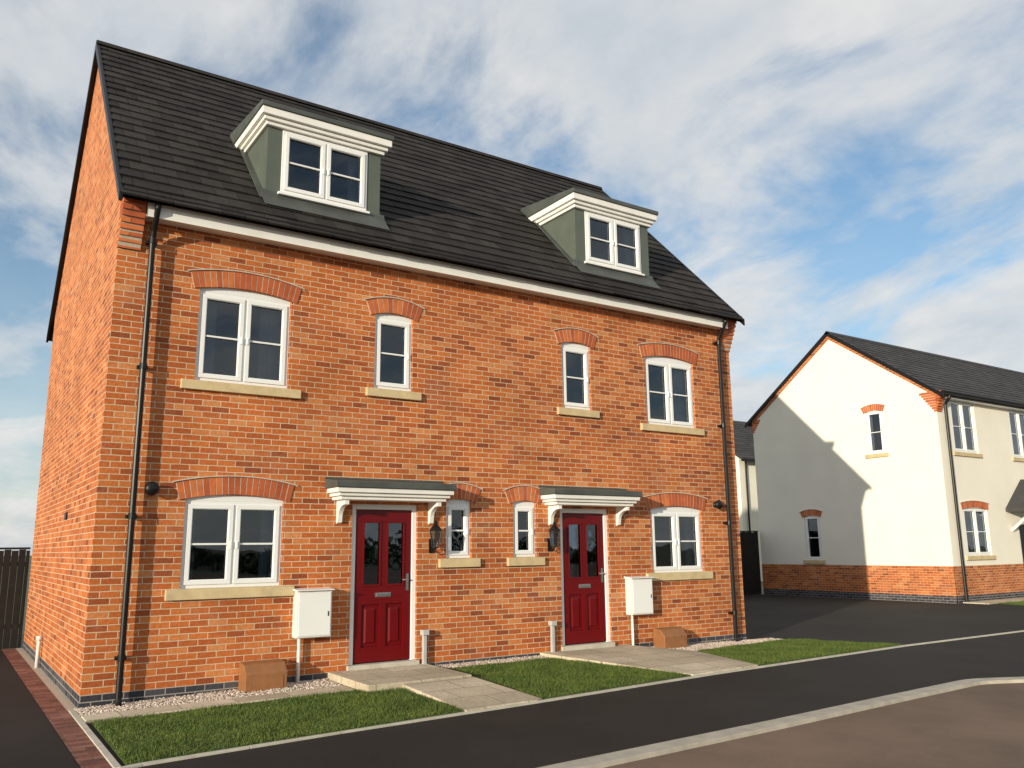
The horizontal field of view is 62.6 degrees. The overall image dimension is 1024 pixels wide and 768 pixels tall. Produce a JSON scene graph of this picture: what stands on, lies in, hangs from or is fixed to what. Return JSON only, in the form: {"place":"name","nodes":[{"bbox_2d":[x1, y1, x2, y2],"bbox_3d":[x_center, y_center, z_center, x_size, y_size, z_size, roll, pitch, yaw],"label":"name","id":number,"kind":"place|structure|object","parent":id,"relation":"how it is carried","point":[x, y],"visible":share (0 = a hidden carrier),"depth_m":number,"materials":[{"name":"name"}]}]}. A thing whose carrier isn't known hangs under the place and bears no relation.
{"place":"outdoors","nodes":[
{"label":"outdoors","id":0,"kind":"place"},
{"bbox_2d":[81,686,354,723],"bbox_3d":[-3.219,3.650,9.498,2.919,0.170,0.360,6,-13,-32],"label":"gravel strip","id":1,"kind":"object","parent":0,"point":[87,719],"depth_m":9.37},
{"bbox_2d":[91,686,463,765],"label":"lawn","id":2,"kind":"structure","parent":0,"point":[140,739],"depth_m":8.43,"materials":[{"name":"green plant"}]},
{"bbox_2d":[328,663,471,692],"bbox_3d":[-1.455,3.844,10.813,1.420,0.255,1.275,7,-13,-33],"label":"doorstep","id":3,"kind":"object","parent":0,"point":[375,679],"visible":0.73,"depth_m":10.64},
{"bbox_2d":[402,677,541,711],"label":"path","id":4,"kind":"structure","parent":0,"point":[466,694],"depth_m":9.74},
{"bbox_2d":[0,556,957,711],"bbox_3d":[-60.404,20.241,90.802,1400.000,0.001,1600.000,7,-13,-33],"label":"ground","id":5,"kind":"structure","parent":0,"point":[26,599],"depth_m":32.97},
{"bbox_2d":[15,648,75,710],"bbox_3d":[-6.975,4.241,12.419,0.120,0.001,7.600,7,-13,-33],"label":"gravel bed","id":6,"kind":"object","parent":5,"relation":"on","point":[60,696],"visible":1,"depth_m":11.27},
{"bbox_2d":[68,709,120,767],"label":"edging","id":7,"kind":"object","parent":5,"relation":"on","point":[99,745],"visible":0.58,"depth_m":7.76,"materials":[{"name":"concrete"}]},
{"bbox_2d":[355,510,406,663],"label":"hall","id":8,"kind":"structure","parent":5,"relation":"on","point":[371,560],"depth_m":11.89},
{"bbox_2d":[23,633,746,708],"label":"plinth","id":9,"kind":"structure","parent":5,"relation":"on","point":[74,697],"depth_m":10.21,"materials":[{"name":"brick"}]},
{"bbox_2d":[24,70,745,695],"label":"walls","id":10,"kind":"structure","parent":9,"relation":"on","point":[486,384],"depth_m":12.05,"materials":[{"name":"orange brick"}]},
{"bbox_2d":[117,197,146,250],"bbox_3d":[-4.704,-1.980,10.429,0.266,0.588,0.260,7,-13,-33],"label":"corbel","id":11,"kind":"object","parent":10,"relation":"attached to","point":[132,214],"visible":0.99,"depth_m":10.40,"materials":[{"name":"brick"}]},
{"bbox_2d":[114,201,160,706],"bbox_3d":[-4.435,0.704,9.999,0.120,6.030,0.335,7,-13,-33],"label":"downpipe","id":12,"kind":"object","parent":10,"relation":"attached to","point":[131,516],"visible":0.97,"depth_m":9.99,"materials":[{"name":"black plastic"}]},
{"bbox_2d":[192,510,260,578],"bbox_3d":[-3.893,2.276,11.143,1.812,1.740,1.225,7,-13,-33],"label":"room","id":13,"kind":"object","parent":10,"relation":"attached to","point":[209,560],"visible":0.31,"depth_m":11.78,"materials":[{"name":"glass"}]},
{"bbox_2d":[189,510,273,578],"bbox_3d":[-3.602,2.042,10.742,1.172,1.020,0.040,7,-13,-33],"label":"curtain","id":14,"kind":"object","parent":13,"relation":"hanging from","point":[265,551],"depth_m":10.97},
{"bbox_2d":[164,585,294,600],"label":"sill","id":15,"kind":"structure","parent":10,"relation":"attached to","point":[218,593],"depth_m":10.39,"materials":[{"name":"stone"}]},
{"bbox_2d":[180,501,282,588],"bbox_3d":[-3.532,2.021,10.640,1.232,1.060,0.070,7,-13,-33],"label":"frame","id":16,"kind":"object","parent":15,"relation":"on","point":[231,584],"visible":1,"depth_m":10.59,"materials":[{"name":"white plastic"}]},
{"bbox_2d":[183,504,279,584],"bbox_3d":[-3.511,2.015,10.609,1.146,0.974,0.065,7,-13,-33],"label":"sash","id":17,"kind":"object","parent":16,"relation":"attached to","point":[228,544],"visible":1,"depth_m":10.59,"materials":[{"name":"white plastic"}]},
{"bbox_2d":[185,495,282,502],"bbox_3d":[-3.537,1.462,10.747,1.232,0.080,0.065,7,-13,-33],"label":"window frame head","id":18,"kind":"structure","parent":16,"relation":"on","point":[239,498],"depth_m":10.71,"materials":[{"name":"white plastic"}]},
{"bbox_2d":[172,475,297,501],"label":"brick arch","id":19,"kind":"structure","parent":10,"relation":"attached to","point":[234,485],"depth_m":10.69,"materials":[{"name":"brick"}]},
{"bbox_2d":[213,301,259,377],"bbox_3d":[-3.917,-0.314,11.651,1.782,1.870,1.225,7,-13,-33],"label":"room","id":20,"kind":"object","parent":10,"relation":"attached to","point":[225,349],"visible":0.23,"depth_m":12.32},
{"bbox_2d":[203,300,280,380],"bbox_3d":[-3.625,-0.548,11.250,1.142,1.150,0.040,7,-13,-33],"label":"curtain","id":21,"kind":"object","parent":20,"relation":"hanging from","point":[269,332],"visible":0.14,"depth_m":11.42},
{"bbox_2d":[180,379,300,398],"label":"sill","id":22,"kind":"structure","parent":10,"relation":"attached to","point":[192,384],"depth_m":10.89,"materials":[{"name":"stone"}]},
{"bbox_2d":[195,290,289,388],"bbox_3d":[-3.556,-0.569,11.148,1.202,1.190,0.070,7,-13,-33],"label":"frame","id":23,"kind":"object","parent":22,"relation":"on","point":[246,299],"visible":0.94,"depth_m":11.10,"materials":[{"name":"white plastic"}]},
{"bbox_2d":[198,293,287,384],"bbox_3d":[-3.535,-0.575,11.118,1.116,1.104,0.065,7,-13,-33],"label":"sash","id":24,"kind":"object","parent":23,"relation":"attached to","point":[241,302],"visible":1,"depth_m":11.10,"materials":[{"name":"white plastic"}]},
{"bbox_2d":[200,288,289,303],"bbox_3d":[-3.561,-1.195,11.268,1.202,0.085,0.065,7,-13,-33],"label":"window frame head","id":25,"kind":"structure","parent":23,"relation":"on","point":[248,294],"depth_m":11.23,"materials":[{"name":"white plastic"}]},
{"bbox_2d":[188,269,304,303],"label":"brick arch","id":26,"kind":"structure","parent":10,"relation":"attached to","point":[237,279],"depth_m":11.21,"materials":[{"name":"brick"}]},
{"bbox_2d":[292,587,334,682],"bbox_3d":[-2.573,3.284,10.830,0.510,1.285,0.200,7,-13,-33],"label":"meter cabinet","id":27,"kind":"object","parent":10,"relation":"attached to","point":[312,611],"visible":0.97,"depth_m":10.81,"materials":[{"name":"white plastic"}]},
{"bbox_2d":[346,659,418,670],"bbox_3d":[-1.766,3.839,11.434,1.060,0.110,0.170,7,-13,-33],"label":"threshold","id":28,"kind":"object","parent":10,"relation":"attached to","point":[362,666],"visible":0.45,"depth_m":11.36,"materials":[{"name":"stone"}]},
{"bbox_2d":[349,504,416,664],"bbox_3d":[-1.798,2.745,11.677,1.000,2.130,0.080,7,-13,-33],"label":"frame","id":29,"kind":"object","parent":28,"relation":"on","point":[412,509],"visible":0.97,"depth_m":11.76,"materials":[{"name":"white plastic"}]},
{"bbox_2d":[352,510,410,663],"bbox_3d":[-1.796,2.777,11.668,0.850,2.035,0.057,7,-13,-33],"label":"leaf","id":30,"kind":"object","parent":29,"relation":"attached to","point":[381,628],"visible":1,"depth_m":11.62,"materials":[{"name":"red paint"}]},
{"bbox_2d":[325,477,456,524],"bbox_3d":[-1.654,1.619,11.659,1.820,0.628,0.420,7,-13,-33],"label":"door canopy","id":31,"kind":"object","parent":10,"relation":"attached to","point":[342,491],"visible":1,"depth_m":11.51,"materials":[{"name":"white paint"}]},
{"bbox_2d":[380,325,403,383],"bbox_3d":[-2.123,-0.174,12.847,1.182,1.745,1.225,7,-13,-33],"label":"room","id":32,"kind":"object","parent":10,"relation":"attached to","point":[392,366],"visible":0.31,"depth_m":13.60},
{"bbox_2d":[366,387,421,400],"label":"sill","id":33,"kind":"structure","parent":10,"relation":"attached to","point":[393,394],"depth_m":12.12,"materials":[{"name":"stone"}]},
{"bbox_2d":[374,316,411,390],"bbox_3d":[-1.761,-0.429,12.344,0.602,1.065,0.070,7,-13,-33],"label":"frame","id":34,"kind":"object","parent":33,"relation":"on","point":[375,362],"visible":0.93,"depth_m":12.31,"materials":[{"name":"white plastic"}]},
{"bbox_2d":[376,319,409,388],"bbox_3d":[-1.740,-0.435,12.314,0.516,0.979,0.065,7,-13,-33],"label":"sash","id":35,"kind":"object","parent":34,"relation":"attached to","point":[406,350],"visible":1,"depth_m":12.33,"materials":[{"name":"white plastic"}]},
{"bbox_2d":[49,59,739,340],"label":"roof deck","id":36,"kind":"structure","parent":10,"relation":"attached to","point":[204,212],"depth_m":13.91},
{"bbox_2d":[46,41,122,342],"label":"verge trim","id":37,"kind":"structure","parent":36,"relation":"attached to","point":[97,53],"depth_m":14.43,"materials":[{"name":"black plastic"}]},
{"bbox_2d":[230,99,393,229],"bbox_3d":[-3.170,-2.999,12.997,2.040,1.959,1.987,7,-13,-33],"label":"dormer","id":38,"kind":"object","parent":36,"relation":"attached to","point":[273,142],"visible":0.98,"depth_m":12.35,"materials":[{"name":"green plastic"}]},
{"bbox_2d":[247,130,367,210],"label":"window","id":39,"kind":"structure","parent":38,"relation":"in","point":[356,177],"depth_m":12.36,"materials":[{"name":"white plastic"}]},
{"bbox_2d":[97,40,602,189],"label":"ridge tiles","id":40,"kind":"object","parent":36,"relation":"on","point":[178,65],"visible":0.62,"depth_m":16.47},
{"bbox_2d":[100,45,743,320],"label":"roof tiles","id":41,"kind":"object","parent":36,"relation":"on","point":[174,128],"visible":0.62,"depth_m":13.87,"materials":[{"name":"tile"}]},
{"bbox_2d":[124,188,741,316],"bbox_3d":[-0.164,-1.806,13.252,10.990,0.068,0.109,7,-13,-33],"label":"gutter","id":42,"kind":"object","parent":36,"relation":"on","point":[368,239],"visible":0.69,"depth_m":12.24,"materials":[{"name":"black plastic"}]},
{"bbox_2d":[147,202,727,328],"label":"fascia","id":43,"kind":"structure","parent":36,"relation":"attached to","point":[188,217],"depth_m":12.40,"materials":[{"name":"white paint"}]},
{"bbox_2d":[521,187,660,288],"bbox_3d":[1.410,-2.459,16.013,2.040,1.959,1.987,7,-13,-33],"label":"dormer","id":44,"kind":"object","parent":36,"relation":"attached to","point":[571,223],"visible":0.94,"depth_m":15.36,"materials":[{"name":"green plastic"}]},
{"bbox_2d":[584,211,640,272],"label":"window","id":45,"kind":"structure","parent":44,"relation":"in","point":[629,244],"depth_m":15.44,"materials":[{"name":"white plastic"}]},
{"bbox_2d":[364,296,424,321],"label":"brick arch","id":46,"kind":"structure","parent":10,"relation":"attached to","point":[399,306],"depth_m":12.41,"materials":[{"name":"brick"}]},
{"bbox_2d":[145,214,720,329],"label":"soffit","id":47,"kind":"structure","parent":10,"relation":"attached to","point":[211,231],"depth_m":12.54,"materials":[{"name":"white paint"}]},
{"bbox_2d":[407,510,462,550],"bbox_3d":[-1.181,2.424,12.963,1.002,1.476,1.225,7,-13,-33],"label":"room","id":48,"kind":"object","parent":10,"relation":"attached to","point":[457,536],"visible":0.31,"depth_m":13.07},
{"bbox_2d":[438,558,480,567],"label":"sill","id":49,"kind":"structure","parent":10,"relation":"attached to","point":[459,562],"depth_m":12.26,"materials":[{"name":"stone"}]},
{"bbox_2d":[446,503,469,557],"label":"frame","id":50,"kind":"object","parent":49,"relation":"on","point":[456,556],"visible":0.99,"depth_m":12.43,"materials":[{"name":"white plastic"}]},
{"bbox_2d":[448,506,467,554],"bbox_3d":[-0.799,2.163,12.430,0.336,0.710,0.065,7,-13,-33],"label":"sash","id":51,"kind":"object","parent":50,"relation":"attached to","point":[464,509],"visible":1,"depth_m":12.44,"materials":[{"name":"white plastic"}]},
{"bbox_2d":[446,482,482,502],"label":"brick arch","id":52,"kind":"structure","parent":10,"relation":"attached to","point":[467,491],"depth_m":12.57,"materials":[{"name":"brick"}]},
{"bbox_2d":[503,485,541,504],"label":"brick arch","id":53,"kind":"structure","parent":10,"relation":"attached to","point":[522,493],"depth_m":13.13,"materials":[{"name":"brick"}]},
{"bbox_2d":[507,557,544,565],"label":"sill","id":54,"kind":"structure","parent":10,"relation":"attached to","point":[520,561],"depth_m":12.90,"materials":[{"name":"stone"}]},
{"bbox_2d":[513,505,534,556],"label":"frame","id":55,"kind":"object","parent":54,"relation":"on","point":[524,555],"visible":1,"depth_m":13.07,"materials":[{"name":"white plastic"}]},
{"bbox_2d":[515,507,532,553],"bbox_3d":[0.181,2.279,13.076,0.336,0.710,0.065,7,-13,-33],"label":"sash","id":56,"kind":"object","parent":55,"relation":"attached to","point":[530,527],"visible":1,"depth_m":13.09,"materials":[{"name":"white plastic"}]},
{"bbox_2d":[566,353,583,403],"bbox_3d":[0.687,0.157,14.697,1.182,1.745,1.225,7,-13,-33],"label":"room","id":57,"kind":"object","parent":10,"relation":"attached to","point":[574,368],"visible":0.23,"depth_m":14.84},
{"bbox_2d":[553,327,598,348],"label":"brick arch","id":58,"kind":"structure","parent":10,"relation":"attached to","point":[581,336],"depth_m":14.26,"materials":[{"name":"brick"}]},
{"bbox_2d":[557,407,599,417],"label":"sill","id":59,"kind":"structure","parent":10,"relation":"attached to","point":[577,412],"depth_m":13.96,"materials":[{"name":"stone"}]},
{"bbox_2d":[562,345,589,409],"bbox_3d":[1.048,-0.098,14.194,0.602,1.065,0.070,7,-13,-33],"label":"frame","id":60,"kind":"object","parent":59,"relation":"on","point":[575,407],"visible":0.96,"depth_m":14.19,"materials":[{"name":"white plastic"}]},
{"bbox_2d":[563,348,588,407],"bbox_3d":[1.069,-0.104,14.164,0.516,0.979,0.065,7,-13,-33],"label":"sash","id":61,"kind":"object","parent":60,"relation":"attached to","point":[585,378],"visible":1,"depth_m":14.20,"materials":[{"name":"white plastic"}]},
{"bbox_2d":[539,485,642,525],"bbox_3d":[1.297,1.966,13.602,1.820,0.628,0.420,7,-13,-33],"label":"door canopy","id":62,"kind":"object","parent":10,"relation":"attached to","point":[620,500],"visible":1,"depth_m":13.44,"materials":[{"name":"white paint"}]},
{"bbox_2d":[624,576,654,644],"bbox_3d":[2.131,3.838,13.928,0.510,1.285,0.200,7,-13,-33],"label":"meter cabinet","id":63,"kind":"object","parent":10,"relation":"attached to","point":[639,594],"visible":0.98,"depth_m":13.90,"materials":[{"name":"white plastic"}]},
{"bbox_2d":[648,365,688,421],"bbox_3d":[2.483,0.440,15.866,1.782,1.870,1.225,7,-13,-33],"label":"room","id":64,"kind":"object","parent":10,"relation":"attached to","point":[657,400],"visible":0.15,"depth_m":16.79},
{"bbox_2d":[648,366,685,421],"bbox_3d":[2.775,0.205,15.464,1.142,1.150,0.040,7,-13,-33],"label":"curtain","id":65,"kind":"object","parent":64,"relation":"hanging from","point":[678,401],"visible":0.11,"depth_m":15.68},
{"bbox_2d":[637,342,699,364],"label":"brick arch","id":66,"kind":"structure","parent":10,"relation":"attached to","point":[689,356],"depth_m":15.44,"materials":[{"name":"brick"}]},
{"bbox_2d":[640,423,704,435],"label":"sill","id":67,"kind":"structure","parent":10,"relation":"attached to","point":[670,429],"depth_m":15.10,"materials":[{"name":"stone"}]},
{"bbox_2d":[645,359,693,427],"bbox_3d":[2.844,0.185,15.363,1.202,1.190,0.070,7,-13,-33],"label":"frame","id":68,"kind":"object","parent":67,"relation":"on","point":[668,363],"visible":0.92,"depth_m":15.35,"materials":[{"name":"white plastic"}]},
{"bbox_2d":[645,361,692,425],"bbox_3d":[2.865,0.179,15.332,1.116,1.104,0.065,7,-13,-33],"label":"sash","id":69,"kind":"object","parent":68,"relation":"attached to","point":[671,394],"visible":1,"depth_m":15.33,"materials":[{"name":"white plastic"}]},
{"bbox_2d":[654,517,696,565],"bbox_3d":[2.515,3.031,15.363,1.812,1.740,1.225,7,-13,-33],"label":"room","id":70,"kind":"object","parent":10,"relation":"attached to","point":[662,525],"visible":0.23,"depth_m":16.22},
{"bbox_2d":[643,492,707,510],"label":"brick arch","id":71,"kind":"structure","parent":10,"relation":"attached to","point":[656,500],"depth_m":14.92,"materials":[{"name":"brick"}]},
{"bbox_2d":[646,571,712,580],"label":"sill","id":72,"kind":"structure","parent":10,"relation":"attached to","point":[664,576],"depth_m":14.65,"materials":[{"name":"stone"}]},
{"bbox_2d":[650,510,702,572],"bbox_3d":[2.876,2.776,14.860,1.232,1.060,0.070,7,-13,-33],"label":"frame","id":73,"kind":"object","parent":72,"relation":"on","point":[678,570],"visible":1,"depth_m":14.85,"materials":[{"name":"white plastic"}]},
{"bbox_2d":[651,513,700,569],"bbox_3d":[2.897,2.770,14.829,1.146,0.974,0.065,7,-13,-33],"label":"sash","id":74,"kind":"object","parent":73,"relation":"attached to","point":[674,541],"visible":1,"depth_m":14.82,"materials":[{"name":"white plastic"}]},
{"bbox_2d":[713,318,739,641],"bbox_3d":[4.018,1.700,15.566,0.120,6.030,0.335,7,-13,-33],"label":"downpipe","id":75,"kind":"object","parent":10,"relation":"attached to","point":[733,612],"visible":0.96,"depth_m":15.57,"materials":[{"name":"black plastic"}]},
{"bbox_2d":[118,630,1023,767],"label":"edging","id":76,"kind":"object","parent":5,"relation":"on","point":[148,763],"visible":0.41,"depth_m":9.07,"materials":[{"name":"concrete"}]},
{"bbox_2d":[735,456,762,580],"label":"walls","id":77,"kind":"structure","parent":5,"relation":"on","point":[742,496],"depth_m":44.63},
{"bbox_2d":[733,420,754,458],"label":"roof tiles","id":78,"kind":"object","parent":77,"relation":"attached to","point":[743,441],"visible":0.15,"depth_m":47.45,"materials":[{"name":"tile"}]},
{"bbox_2d":[538,677,1023,767],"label":"kerb","id":79,"kind":"structure","parent":5,"relation":"on","point":[645,752],"depth_m":8.10,"materials":[{"name":"concrete"}]},
{"bbox_2d":[0,594,1023,767],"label":"pavement","id":80,"kind":"structure","parent":0,"point":[537,735],"depth_m":9.42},
{"bbox_2d":[0,547,30,648],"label":"timber fence","id":81,"kind":"object","parent":80,"relation":"on","point":[11,626],"visible":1,"depth_m":15.69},
{"bbox_2d":[1,648,111,767],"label":"block paving","id":82,"kind":"structure","parent":80,"relation":"on","point":[82,747],"depth_m":8.82,"materials":[{"name":"brick"}]},
{"bbox_2d":[74,678,341,716],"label":"gravel","id":83,"kind":"structure","parent":80,"relation":"on","point":[238,693],"depth_m":9.79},
{"bbox_2d":[238,659,286,692],"bbox_3d":[-3.063,3.632,10.351,0.520,0.429,0.280,7,-13,-33],"label":"gas meter box","id":84,"kind":"object","parent":80,"relation":"on","point":[258,668],"visible":0.62,"depth_m":10.29,"materials":[{"name":"brown plastic"}]},
{"bbox_2d":[249,675,283,691],"bbox_3d":[-2.982,3.647,10.226,0.420,0.190,0.005,7,-13,-33],"label":"gas meter box lid","id":85,"kind":"object","parent":84,"relation":"attached to","point":[262,683],"visible":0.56,"depth_m":10.22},
{"bbox_2d":[653,626,687,647],"bbox_3d":[2.655,4.305,14.117,0.520,0.429,0.280,7,-13,-33],"label":"gas meter box","id":86,"kind":"object","parent":80,"relation":"on","point":[661,635],"visible":0.64,"depth_m":14.03,"materials":[{"name":"brown plastic"}]},
{"bbox_2d":[659,638,784,650],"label":"gravel","id":87,"kind":"structure","parent":80,"relation":"on","point":[700,646],"depth_m":14.54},
{"bbox_2d":[740,531,761,594],"bbox_3d":[3.937,5.898,27.361,12.100,2.250,0.200,7,-13,-33],"label":"timber fence","id":88,"kind":"object","parent":80,"relation":"on","point":[751,574],"visible":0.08,"depth_m":30.34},
{"bbox_2d":[763,588,956,603],"bbox_3d":[11.043,6.992,27.483,0.001,0.400,7.080,7,-13,-33],"label":"blue base","id":89,"kind":"object","parent":80,"relation":"on","point":[892,597],"visible":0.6,"depth_m":27.07,"materials":[{"name":"brick"}]},
{"bbox_2d":[0,0,1023,555],"label":"sky","id":90,"kind":"structure","parent":0,"point":[855,168],"materials":[{"name":"blue"}]},
{"bbox_2d":[447,657,690,699],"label":"lawn","id":91,"kind":"structure","parent":0,"point":[546,678],"depth_m":11.04,"materials":[{"name":"green plant"}]},
{"bbox_2d":[540,645,757,675],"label":"path","id":92,"kind":"structure","parent":0,"point":[691,662],"depth_m":12.42,"materials":[{"name":"concrete"}]},
{"bbox_2d":[561,642,614,650],"bbox_3d":[1.184,4.186,13.377,1.060,0.110,0.170,7,-13,-33],"label":"threshold","id":93,"kind":"object","parent":92,"relation":"on","point":[586,646],"visible":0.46,"depth_m":13.32,"materials":[{"name":"concrete"}]},
{"bbox_2d":[560,508,610,645],"bbox_3d":[1.153,3.093,13.620,1.000,2.130,0.080,7,-13,-33],"label":"frame","id":94,"kind":"object","parent":93,"relation":"on","point":[603,512],"visible":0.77,"depth_m":13.73,"materials":[{"name":"white plastic"}]},
{"bbox_2d":[562,513,605,644],"bbox_3d":[1.155,3.124,13.611,0.850,2.035,0.057,7,-13,-33],"label":"leaf","id":95,"kind":"object","parent":94,"relation":"attached to","point":[584,616],"visible":1,"depth_m":13.56,"materials":[{"name":"red paint"}]},
{"bbox_2d":[569,524,597,576],"bbox_3d":[1.150,2.710,13.692,0.620,0.870,0.005,7,-13,-33],"label":"glass","id":96,"kind":"object","parent":95,"relation":"attached to","point":[574,551],"visible":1,"depth_m":13.70,"materials":[{"name":"clear"}]},
{"bbox_2d":[698,638,901,665],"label":"lawn","id":97,"kind":"structure","parent":0,"point":[774,651],"depth_m":13.74,"materials":[{"name":"green plant"}]},
{"bbox_2d":[605,683,1023,767],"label":"road","id":98,"kind":"structure","parent":0,"point":[979,726],"depth_m":7.63,"materials":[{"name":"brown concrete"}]},
{"bbox_2d":[963,597,1023,603],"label":"path","id":99,"kind":"structure","parent":0,"point":[996,601],"depth_m":24.83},
{"bbox_2d":[944,395,967,600],"bbox_3d":[13.374,3.334,25.255,0.090,6.177,0.258,7,-13,-33],"label":"downpipe","id":100,"kind":"object","parent":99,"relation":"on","point":[955,500],"visible":1,"depth_m":25.28,"materials":[{"name":"black plastic"}]},
{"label":"rear walls","id":101,"kind":"object","parent":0,"visible":0},
{"bbox_2d":[754,340,932,424],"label":"gable top","id":102,"kind":"structure","parent":101,"relation":"attached to","point":[830,376],"depth_m":28.76,"materials":[{"name":"paint"}]},
{"bbox_2d":[752,336,934,423],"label":"verge bricks","id":103,"kind":"object","parent":102,"relation":"attached to","point":[808,359],"visible":1,"depth_m":29.21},
{"bbox_2d":[753,398,952,565],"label":"render wall","id":104,"kind":"structure","parent":101,"relation":"attached to","point":[891,509],"depth_m":27.74,"materials":[{"name":"paint"}]},
{"bbox_2d":[762,564,956,595],"bbox_3d":[11.039,6.374,27.606,0.001,0.860,7.080,7,-13,-33],"label":"brick base","id":105,"kind":"object","parent":101,"relation":"attached to","point":[925,580],"visible":1,"depth_m":27.16,"materials":[{"name":"brick"}]},
{"bbox_2d":[748,336,1023,426],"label":"roof deck","id":106,"kind":"structure","parent":101,"relation":"attached to","point":[750,425],"depth_m":27.21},
{"bbox_2d":[745,332,943,427],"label":"verge trim","id":107,"kind":"structure","parent":106,"relation":"attached to","point":[800,363],"depth_m":28.82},
{"bbox_2d":[832,334,1023,406],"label":"roof tiles","id":108,"kind":"object","parent":106,"relation":"on","point":[938,373],"visible":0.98,"depth_m":29.59,"materials":[{"name":"tile"}]},
{"bbox_2d":[935,398,1023,565],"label":"render wall","id":109,"kind":"structure","parent":101,"relation":"attached to","point":[993,476],"depth_m":26.69,"materials":[{"name":"paint"}]},
{"bbox_2d":[951,404,973,449],"bbox_3d":[13.793,1.618,26.990,1.980,2.280,1.225,7,-13,-33],"label":"room","id":110,"kind":"object","parent":109,"relation":"attached to","point":[957,430],"visible":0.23,"depth_m":27.41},
{"bbox_2d":[1005,479,1023,563],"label":"porch","id":111,"kind":"object","parent":109,"relation":"attached to","point":[1016,502],"visible":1,"depth_m":27.10,"materials":[{"name":"tile"}]},
{"bbox_2d":[954,564,1023,595],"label":"brick base","id":112,"kind":"object","parent":101,"relation":"attached to","point":[992,579],"visible":1,"depth_m":25.81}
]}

